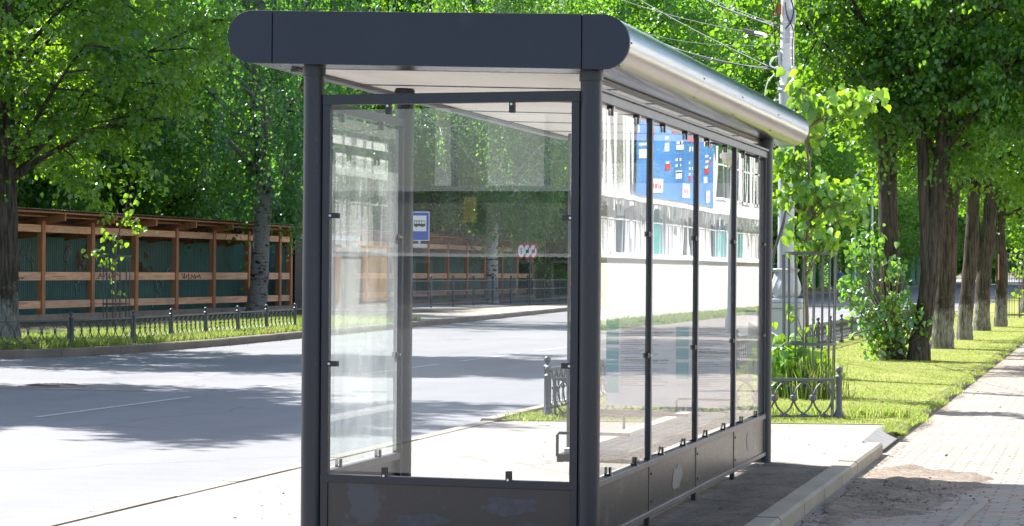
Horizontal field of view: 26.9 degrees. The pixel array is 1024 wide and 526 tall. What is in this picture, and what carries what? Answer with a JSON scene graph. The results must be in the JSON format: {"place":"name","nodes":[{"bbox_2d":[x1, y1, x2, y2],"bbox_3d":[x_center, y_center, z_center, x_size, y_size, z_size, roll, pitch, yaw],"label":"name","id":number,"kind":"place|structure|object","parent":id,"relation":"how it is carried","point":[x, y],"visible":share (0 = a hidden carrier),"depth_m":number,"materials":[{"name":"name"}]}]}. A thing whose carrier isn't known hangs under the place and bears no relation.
{"place":"outdoors","nodes":[
{"label":"outdoors","id":0,"kind":"place"},
{"bbox_2d":[20,310,380,332],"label":"walk","id":1,"kind":"structure","parent":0,"point":[48,327],"depth_m":55.16,"materials":[{"name":"concrete"}]},
{"bbox_2d":[59,421,887,525],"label":"platform","id":2,"kind":"structure","parent":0,"point":[495,450],"depth_m":16.25,"materials":[{"name":"concrete"}]},
{"bbox_2d":[228,10,808,525],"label":"bus shelter","id":3,"kind":"object","parent":2,"relation":"on","point":[688,284],"visible":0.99,"depth_m":11.81,"materials":[{"name":"grey paint"}]},
{"bbox_2d":[638,462,829,525],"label":"paving strip","id":4,"kind":"object","parent":2,"relation":"on","point":[748,494],"visible":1,"depth_m":14.01,"materials":[{"name":"concrete"}]},
{"bbox_2d":[41,281,975,348],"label":"verge","id":5,"kind":"structure","parent":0,"point":[392,312],"depth_m":75.93,"materials":[{"name":"plant"}]},
{"bbox_2d":[13,21,90,206],"bbox_3d":[-18.300,-6.144,59.742,13.204,15.704,12.742,0,0,15],"label":"broadleaf tree","id":6,"kind":"object","parent":5,"relation":"on","point":[21,197],"visible":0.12,"depth_m":63.27,"materials":[{"name":"green plant"}]},
{"bbox_2d":[102,255,130,327],"bbox_3d":[-8.635,0.663,46.678,0.624,1.658,0.624,0,0,16],"label":"tree guard","id":7,"kind":"object","parent":5,"relation":"on","point":[119,303],"visible":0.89,"depth_m":46.50,"materials":[{"name":"grey metal"}]},
{"bbox_2d":[13,0,225,236],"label":"broadleaf tree","id":8,"kind":"object","parent":5,"relation":"on","point":[45,202],"visible":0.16,"depth_m":66.75,"materials":[{"name":"green plant"}]},
{"bbox_2d":[81,193,158,325],"bbox_3d":[-8.542,-0.009,46.675,1.698,3.106,0.715,0,0,1],"label":"linden sapling","id":9,"kind":"object","parent":5,"relation":"on","point":[135,229],"visible":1,"depth_m":46.66,"materials":[{"name":"green plant"}]},
{"bbox_2d":[0,0,244,341],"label":"linden tree","id":10,"kind":"object","parent":5,"relation":"on","point":[109,115],"visible":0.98,"depth_m":37.80,"materials":[{"name":"green plant"}]},
{"bbox_2d":[0,303,296,345],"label":"iron fence","id":11,"kind":"object","parent":5,"relation":"on","point":[70,320],"visible":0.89,"depth_m":40.35,"materials":[{"name":"metal"}]},
{"bbox_2d":[18,207,332,320],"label":"covered walkway","id":12,"kind":"structure","parent":5,"relation":"on","point":[60,276],"depth_m":63.56,"materials":[{"name":"wood"}]},
{"bbox_2d":[53,0,302,244],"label":"birch tree","id":13,"kind":"object","parent":5,"relation":"on","point":[211,139],"depth_m":80.38,"materials":[{"name":"green plant"}]},
{"bbox_2d":[13,0,349,245],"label":"broadleaf tree","id":14,"kind":"object","parent":5,"relation":"on","point":[183,204],"visible":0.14,"depth_m":73.81,"materials":[{"name":"green plant"}]},
{"bbox_2d":[0,314,421,349],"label":"verge grass","id":15,"kind":"structure","parent":5,"relation":"on","point":[341,322],"depth_m":42.34,"materials":[{"name":"plant"}]},
{"bbox_2d":[84,0,424,313],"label":"birch tree","id":16,"kind":"object","parent":5,"relation":"on","point":[260,156],"visible":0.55,"depth_m":65.73,"materials":[{"name":"green plant"}]},
{"bbox_2d":[184,1,372,244],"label":"birch tree","id":17,"kind":"object","parent":5,"relation":"on","point":[285,215],"visible":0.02,"depth_m":89.18,"materials":[{"name":"green plant"}]},
{"bbox_2d":[166,0,463,228],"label":"broadleaf tree","id":18,"kind":"object","parent":5,"relation":"on","point":[392,192],"depth_m":107.41,"materials":[{"name":"green plant"}]},
{"bbox_2d":[292,235,359,307],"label":"sheet gate","id":19,"kind":"structure","parent":5,"relation":"on","point":[343,264],"depth_m":77.24,"materials":[{"name":"metal"}]},
{"bbox_2d":[276,0,476,234],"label":"broadleaf tree","id":20,"kind":"object","parent":5,"relation":"on","point":[358,212],"visible":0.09,"depth_m":96.10,"materials":[{"name":"green plant"}]},
{"bbox_2d":[273,229,547,306],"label":"covered walkway","id":21,"kind":"structure","parent":5,"relation":"on","point":[443,257],"depth_m":92.02,"materials":[{"name":"wood"}]},
{"bbox_2d":[350,0,553,238],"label":"broadleaf tree","id":22,"kind":"object","parent":5,"relation":"on","point":[457,139],"visible":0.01,"depth_m":110.39,"materials":[{"name":"green plant"}]},
{"bbox_2d":[326,0,595,270],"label":"broadleaf tree","id":23,"kind":"object","parent":5,"relation":"on","point":[413,3],"visible":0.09,"depth_m":101.54,"materials":[{"name":"green plant"}]},
{"bbox_2d":[374,0,571,302],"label":"birch tree","id":24,"kind":"object","parent":5,"relation":"on","point":[493,192],"visible":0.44,"depth_m":91.83,"materials":[{"name":"green plant"}]},
{"bbox_2d":[476,1,604,271],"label":"birch tree","id":25,"kind":"object","parent":5,"relation":"on","point":[538,251],"visible":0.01,"depth_m":117.85,"materials":[{"name":"green plant"}]},
{"bbox_2d":[499,7,604,275],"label":"birch tree","id":26,"kind":"object","parent":5,"relation":"on","point":[549,254],"visible":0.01,"depth_m":127.40,"materials":[{"name":"green plant"}]},
{"bbox_2d":[511,231,604,283],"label":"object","id":27,"kind":"structure","parent":5,"relation":"on","point":[552,252],"depth_m":130.14,"materials":[{"name":"plant"}]},
{"bbox_2d":[466,0,798,277],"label":"roadside tree","id":28,"kind":"object","parent":5,"relation":"on","point":[664,23],"visible":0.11,"depth_m":105.40,"materials":[{"name":"plant"}]},
{"bbox_2d":[520,0,775,252],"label":"roadside tree","id":29,"kind":"object","parent":5,"relation":"on","point":[709,50],"visible":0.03,"depth_m":115.39,"materials":[{"name":"plant"}]},
{"bbox_2d":[519,236,868,293],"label":"underwood","id":30,"kind":"object","parent":5,"relation":"on","point":[826,277],"visible":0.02,"depth_m":214.03,"materials":[{"name":"plant"}]},
{"bbox_2d":[564,0,850,235],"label":"roadside tree","id":31,"kind":"object","parent":5,"relation":"on","point":[757,13],"visible":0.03,"depth_m":124.84,"materials":[{"name":"plant"}]},
{"bbox_2d":[604,0,860,221],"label":"roadside tree","id":32,"kind":"object","parent":5,"relation":"on","point":[745,79],"visible":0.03,"depth_m":127.87,"materials":[{"name":"plant"}]},
{"bbox_2d":[692,0,843,261],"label":"roadside tree","id":33,"kind":"object","parent":5,"relation":"on","point":[811,173],"visible":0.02,"depth_m":141.27,"materials":[{"name":"plant"}]},
{"bbox_2d":[735,0,877,261],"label":"roadside tree","id":34,"kind":"object","parent":5,"relation":"on","point":[836,161],"visible":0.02,"depth_m":147.04,"materials":[{"name":"plant"}]},
{"bbox_2d":[765,0,863,261],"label":"roadside tree","id":35,"kind":"object","parent":5,"relation":"on","point":[839,168],"visible":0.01,"depth_m":149.29,"materials":[{"name":"plant"}]},
{"bbox_2d":[775,3,918,262],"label":"roadside tree","id":36,"kind":"object","parent":5,"relation":"on","point":[904,200],"visible":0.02,"depth_m":163.14,"materials":[{"name":"plant"}]},
{"bbox_2d":[794,81,910,262],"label":"roadside tree","id":37,"kind":"object","parent":5,"relation":"on","point":[875,226],"depth_m":175.28,"materials":[{"name":"plant"}]},
{"bbox_2d":[794,153,912,288],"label":"roadside tree","id":38,"kind":"object","parent":5,"relation":"on","point":[800,272],"depth_m":168.56,"materials":[{"name":"plant"}]},
{"bbox_2d":[815,1,916,286],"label":"roadside tree","id":39,"kind":"object","parent":5,"relation":"on","point":[817,280],"depth_m":185.21,"materials":[{"name":"plant"}]},
{"bbox_2d":[826,8,919,286],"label":"roadside tree","id":40,"kind":"object","parent":5,"relation":"on","point":[904,217],"visible":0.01,"depth_m":190.10,"materials":[{"name":"plant"}]},
{"bbox_2d":[839,189,918,279],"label":"roadside tree","id":41,"kind":"object","parent":5,"relation":"on","point":[902,247],"visible":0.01,"depth_m":215.82,"materials":[{"name":"plant"}]},
{"bbox_2d":[836,188,930,286],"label":"roadside tree","id":42,"kind":"object","parent":5,"relation":"on","point":[843,259],"visible":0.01,"depth_m":198.20,"materials":[{"name":"plant"}]},
{"bbox_2d":[852,209,965,287],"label":"roadside tree","id":43,"kind":"object","parent":5,"relation":"on","point":[906,238],"depth_m":207.12,"materials":[{"name":"plant"}]},
{"bbox_2d":[899,245,920,284],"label":"roadside tree","id":44,"kind":"object","parent":5,"relation":"on","point":[902,281],"depth_m":255.48,"materials":[{"name":"plant"}]},
{"bbox_2d":[867,204,965,286],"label":"roadside tree","id":45,"kind":"object","parent":5,"relation":"on","point":[960,222],"depth_m":224.66,"materials":[{"name":"plant"}]},
{"bbox_2d":[899,207,981,271],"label":"roadside tree","id":46,"kind":"object","parent":5,"relation":"on","point":[962,227],"visible":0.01,"depth_m":247.02,"materials":[{"name":"plant"}]},
{"bbox_2d":[905,224,981,284],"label":"roadside tree","id":47,"kind":"object","parent":5,"relation":"on","point":[909,274],"visible":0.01,"depth_m":264.27,"materials":[{"name":"plant"}]},
{"bbox_2d":[915,221,982,284],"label":"roadside tree","id":48,"kind":"object","parent":5,"relation":"on","point":[917,274],"depth_m":272.53,"materials":[{"name":"plant"}]},
{"bbox_2d":[956,254,963,275],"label":"distant tree","id":49,"kind":"object","parent":5,"relation":"on","point":[959,268],"visible":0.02,"depth_m":352.93,"materials":[{"name":"green plant"}]},
{"bbox_2d":[0,279,1020,525],"bbox_3d":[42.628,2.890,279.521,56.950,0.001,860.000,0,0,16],"label":"road","id":50,"kind":"structure","parent":0,"point":[86,459],"depth_m":23.87,"materials":[{"name":"asphalt"}]},
{"bbox_2d":[18,383,84,387],"bbox_3d":[-5.848,1.578,27.168,0.840,0.075,0.840,0,0,16],"label":"manhole cover","id":51,"kind":"object","parent":50,"relation":"on","point":[51,385],"visible":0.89,"depth_m":26.96,"materials":[{"name":"metal"}]},
{"bbox_2d":[0,381,194,390],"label":"asphalt patch","id":52,"kind":"object","parent":50,"relation":"on","point":[122,387],"visible":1,"depth_m":27.11,"materials":[{"name":"asphalt"}]},
{"bbox_2d":[36,397,187,416],"bbox_3d":[-4.278,1.557,23.274,0.080,0.001,3.750,0,0,16],"label":"road marking","id":53,"kind":"object","parent":50,"relation":"on","point":[110,407],"visible":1,"depth_m":23.03,"materials":[{"name":"paint"}]},
{"bbox_2d":[18,321,469,357],"bbox_3d":[-4.734,1.653,47.706,2.091,0.062,32.005,0,0,16],"label":"kerb grit","id":54,"kind":"object","parent":50,"relation":"on","point":[254,343],"visible":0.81,"depth_m":43.23,"materials":[{"name":"soil"}]},
{"bbox_2d":[28,421,494,525],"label":"platform kerb","id":55,"kind":"structure","parent":50,"relation":"on","point":[103,511],"depth_m":14.46,"materials":[{"name":"concrete"}]},
{"bbox_2d":[226,382,300,391],"bbox_3d":[-2.974,1.585,27.945,0.080,0.001,3.750,0,0,16],"label":"road marking","id":56,"kind":"object","parent":50,"relation":"on","point":[262,387],"visible":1,"depth_m":27.14,"materials":[{"name":"paint"}]},
{"bbox_2d":[413,212,428,247],"bbox_3d":[-2.376,0.129,54.697,0.511,2.876,0.068,0,0,0],"label":"bus stop sign","id":57,"kind":"object","parent":50,"relation":"on","point":[420,226],"visible":0.65,"depth_m":54.68,"materials":[{"name":"blue metal"}]},
{"bbox_2d":[0,283,975,358],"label":"kerb","id":58,"kind":"structure","parent":50,"relation":"on","point":[83,351],"depth_m":41.95,"materials":[{"name":"concrete"}]},
{"bbox_2d":[518,257,567,297],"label":"shrub","id":59,"kind":"object","parent":50,"relation":"on","point":[540,274],"visible":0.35,"depth_m":113.92,"materials":[{"name":"green plant"}]},
{"bbox_2d":[538,262,604,280],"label":"shrub","id":60,"kind":"object","parent":50,"relation":"on","point":[561,276],"visible":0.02,"depth_m":120.90,"materials":[{"name":"green plant"}]},
{"bbox_2d":[480,297,1015,421],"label":"curb","id":61,"kind":"structure","parent":50,"relation":"on","point":[499,418],"depth_m":21.85,"materials":[{"name":"concrete"}]},
{"bbox_2d":[853,167,873,295],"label":"street lamp","id":62,"kind":"object","parent":50,"relation":"on","point":[854,275],"visible":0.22,"depth_m":131.66,"materials":[{"name":"metal"}]},
{"bbox_2d":[870,167,901,290],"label":"street lamp","id":63,"kind":"object","parent":50,"relation":"on","point":[871,229],"visible":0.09,"depth_m":132.38,"materials":[{"name":"metal"}]},
{"bbox_2d":[331,285,906,310],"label":"bay","id":64,"kind":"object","parent":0,"point":[446,306],"depth_m":84.68,"materials":[{"name":"asphalt"}]},
{"bbox_2d":[412,275,604,307],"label":"iron railing","id":65,"kind":"object","parent":64,"relation":"on","point":[453,290],"visible":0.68,"depth_m":87.40,"materials":[{"name":"metal"}]},
{"bbox_2d":[517,242,536,303],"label":"weight limit signs","id":66,"kind":"object","parent":64,"relation":"on","point":[528,251],"visible":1,"depth_m":89.04,"materials":[{"name":"grey metal"}]},
{"bbox_2d":[601,258,777,295],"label":"iron railing","id":67,"kind":"object","parent":64,"relation":"on","point":[774,266],"visible":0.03,"depth_m":112.88,"materials":[{"name":"metal"}]},
{"bbox_2d":[380,285,918,319],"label":"pavement","id":68,"kind":"structure","parent":0,"point":[449,314],"depth_m":72.44,"materials":[{"name":"concrete"}]},
{"bbox_2d":[546,286,860,299],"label":"grass","id":69,"kind":"structure","parent":0,"point":[809,288],"depth_m":176.63,"materials":[{"name":"plant"}]},
{"bbox_2d":[552,403,912,418],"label":"grass","id":70,"kind":"structure","parent":0,"point":[866,413],"depth_m":21.77,"materials":[{"name":"plant"}]},
{"bbox_2d":[502,297,1023,424],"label":"lawn","id":71,"kind":"structure","parent":0,"point":[957,362],"depth_m":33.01,"materials":[{"name":"plant"}]},
{"bbox_2d":[496,410,566,422],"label":"corner grass","id":72,"kind":"structure","parent":71,"relation":"on","point":[534,416],"depth_m":21.16,"materials":[{"name":"plant"}]},
{"bbox_2d":[543,365,844,418],"bbox_3d":[1.833,1.300,21.469,3.079,0.535,0.152,0,0,-5],"label":"iron fence","id":73,"kind":"object","parent":71,"relation":"on","point":[838,413],"visible":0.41,"depth_m":21.55,"materials":[{"name":"metal"}]},
{"bbox_2d":[542,302,954,412],"bbox_3d":[8.275,1.416,50.009,0.128,0.615,59.025,0,0,16],"label":"iron fence","id":74,"kind":"object","parent":71,"relation":"on","point":[841,335],"visible":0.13,"depth_m":42.76,"materials":[{"name":"metal"}]},
{"bbox_2d":[764,0,804,362],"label":"utility pole","id":75,"kind":"object","parent":71,"relation":"on","point":[784,56],"visible":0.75,"depth_m":30.07,"materials":[{"name":"grey paint"}]},
{"bbox_2d":[623,0,779,36],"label":"overhead cable","id":76,"kind":"object","parent":75,"relation":"attached to","point":[691,20],"visible":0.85,"depth_m":34.65,"materials":[{"name":"rubber"}]},
{"bbox_2d":[743,28,766,37],"bbox_3d":[3.522,-3.334,31.014,0.068,0.187,0.556,1,0,-27],"label":"strain clamp","id":77,"kind":"object","parent":76,"relation":"attached to","point":[755,33],"visible":1,"depth_m":30.97,"materials":[{"name":"metal"}]},
{"bbox_2d":[640,0,772,68],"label":"overhead cable","id":78,"kind":"object","parent":75,"relation":"attached to","point":[708,37],"visible":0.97,"depth_m":33.61,"materials":[{"name":"grey metal"}]},
{"bbox_2d":[646,33,779,45],"bbox_3d":[2.712,-3.866,35.190,0.009,1.591,10.233,0,0,-13],"label":"overhead cable","id":79,"kind":"object","parent":75,"relation":"attached to","point":[716,44],"visible":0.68,"depth_m":32.57,"materials":[{"name":"grey metal"}]},
{"bbox_2d":[667,44,772,69],"bbox_3d":[2.646,-3.696,35.208,0.023,1.968,10.171,0,0,-12],"label":"overhead cable","id":80,"kind":"object","parent":75,"relation":"attached to","point":[726,62],"visible":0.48,"depth_m":32.58,"materials":[{"name":"grey metal"}]},
{"bbox_2d":[706,0,779,27],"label":"overhead cable","id":81,"kind":"object","parent":75,"relation":"attached to","point":[743,15],"visible":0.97,"depth_m":32.60,"materials":[{"name":"grey metal"}]},
{"bbox_2d":[796,0,888,128],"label":"overhead cable","id":82,"kind":"object","parent":75,"relation":"attached to","point":[834,59],"visible":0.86,"depth_m":31.46,"materials":[{"name":"rubber"}]},
{"bbox_2d":[803,0,909,130],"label":"overhead cable","id":83,"kind":"object","parent":75,"relation":"attached to","point":[848,61],"visible":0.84,"depth_m":31.55,"materials":[{"name":"rubber"}]},
{"bbox_2d":[771,322,844,399],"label":"leafy weeds","id":84,"kind":"object","parent":71,"relation":"on","point":[784,355],"visible":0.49,"depth_m":25.17,"materials":[{"name":"green plant"}]},
{"bbox_2d":[781,252,836,397],"bbox_3d":[3.524,0.731,25.372,0.654,1.725,0.654,0,0,16],"label":"tree guard","id":85,"kind":"object","parent":71,"relation":"on","point":[821,343],"visible":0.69,"depth_m":25.21,"materials":[{"name":"grey metal"}]},
{"bbox_2d":[773,67,890,370],"bbox_3d":[3.689,-0.342,25.412,1.591,3.977,1.132,0,0,16],"label":"linden sapling","id":86,"kind":"object","parent":71,"relation":"on","point":[849,104],"visible":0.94,"depth_m":25.27,"materials":[{"name":"green plant"}]},
{"bbox_2d":[700,0,1023,359],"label":"linden tree","id":87,"kind":"object","parent":71,"relation":"on","point":[890,344],"visible":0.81,"depth_m":36.15,"materials":[{"name":"green plant"}]},
{"bbox_2d":[773,337,1001,420],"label":"fallen leaves","id":88,"kind":"object","parent":71,"relation":"on","point":[875,385],"visible":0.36,"depth_m":30.17,"materials":[{"name":"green plant"}]},
{"bbox_2d":[795,0,1023,360],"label":"linden tree","id":89,"kind":"object","parent":71,"relation":"on","point":[933,200],"visible":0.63,"depth_m":35.81,"materials":[{"name":"green plant"}]},
{"bbox_2d":[803,0,1023,348],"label":"linden tree","id":90,"kind":"object","parent":71,"relation":"on","point":[943,335],"visible":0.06,"depth_m":42.00,"materials":[{"name":"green plant"}]},
{"bbox_2d":[811,4,1023,339],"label":"linden tree","id":91,"kind":"object","parent":71,"relation":"on","point":[964,329],"visible":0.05,"depth_m":47.77,"materials":[{"name":"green plant"}]},
{"bbox_2d":[877,331,1023,435],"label":"edge grass","id":92,"kind":"structure","parent":71,"relation":"on","point":[895,429],"depth_m":24.60,"materials":[{"name":"plant"}]},
{"bbox_2d":[896,150,1023,326],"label":"linden tree","id":93,"kind":"object","parent":71,"relation":"on","point":[1000,319],"visible":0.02,"depth_m":60.07,"materials":[{"name":"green plant"}]},
{"bbox_2d":[958,197,1023,312],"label":"linden tree","id":94,"kind":"object","parent":71,"relation":"on","point":[1016,215],"depth_m":82.19,"materials":[{"name":"green plant"}]},
{"bbox_2d":[960,13,1023,330],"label":"linden tree","id":95,"kind":"object","parent":71,"relation":"on","point":[986,244],"visible":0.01,"depth_m":55.63,"materials":[{"name":"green plant"}]},
{"bbox_2d":[962,196,1023,263],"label":"linden tree","id":96,"kind":"object","parent":71,"relation":"on","point":[1008,231],"visible":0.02,"depth_m":103.36,"materials":[{"name":"green plant"}]},
{"bbox_2d":[1007,248,1023,317],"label":"linden sapling","id":97,"kind":"object","parent":71,"relation":"on","point":[1018,276],"visible":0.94,"depth_m":73.15,"materials":[{"name":"green plant"}]},
{"bbox_2d":[1007,253,1023,317],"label":"tree guard","id":98,"kind":"object","parent":71,"relation":"on","point":[1014,314],"visible":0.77,"depth_m":72.84,"materials":[{"name":"grey metal"}]},
{"bbox_2d":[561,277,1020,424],"bbox_3d":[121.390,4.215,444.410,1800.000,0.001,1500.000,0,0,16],"label":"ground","id":99,"kind":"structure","parent":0,"point":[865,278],"depth_m":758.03,"materials":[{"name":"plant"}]},
{"bbox_2d":[744,442,882,525],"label":"kerb","id":100,"kind":"structure","parent":99,"relation":"on","point":[796,505],"depth_m":14.61,"materials":[{"name":"concrete"}]},
{"bbox_2d":[957,241,1022,283],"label":"distant tree","id":101,"kind":"object","parent":99,"relation":"on","point":[993,278],"visible":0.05,"depth_m":354.18,"materials":[{"name":"green plant"}]},
{"bbox_2d":[992,240,1022,280],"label":"distant tree","id":102,"kind":"object","parent":99,"relation":"on","point":[1011,265],"visible":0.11,"depth_m":346.21,"materials":[{"name":"green plant"}]},
{"bbox_2d":[772,349,857,399],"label":"tall grass","id":103,"kind":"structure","parent":0,"point":[812,384],"depth_m":25.02,"materials":[{"name":"plant"}]},
{"bbox_2d":[793,342,1023,525],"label":"footpath","id":104,"kind":"structure","parent":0,"point":[999,450],"depth_m":18.95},
{"bbox_2d":[800,444,906,525],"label":"kerb grit","id":105,"kind":"object","parent":104,"relation":"on","point":[808,521],"visible":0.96,"depth_m":15.84,"materials":[{"name":"soil"}]},
{"bbox_2d":[862,428,900,449],"bbox_3d":[3.320,1.584,19.275,0.194,0.093,1.887,0,0,16],"label":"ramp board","id":106,"kind":"object","parent":104,"relation":"on","point":[882,437],"visible":0.82,"depth_m":19.29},
{"bbox_2d":[818,463,993,525],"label":"bare soil","id":107,"kind":"structure","parent":104,"relation":"on","point":[845,510],"depth_m":15.10,"materials":[{"name":"soil"}]},
{"bbox_2d":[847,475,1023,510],"bbox_3d":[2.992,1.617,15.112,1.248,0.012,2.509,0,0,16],"label":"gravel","id":108,"kind":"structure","parent":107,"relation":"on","point":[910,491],"depth_m":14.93,"materials":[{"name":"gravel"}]},
{"bbox_2d":[885,336,1023,441],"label":"lawn path kerb","id":109,"kind":"structure","parent":104,"relation":"on","point":[928,412],"depth_m":27.28,"materials":[{"name":"concrete"}]},
{"bbox_2d":[949,498,990,525],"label":"edging strip","id":110,"kind":"object","parent":104,"relation":"on","point":[965,517],"visible":0.92,"depth_m":13.84,"materials":[{"name":"concrete"}]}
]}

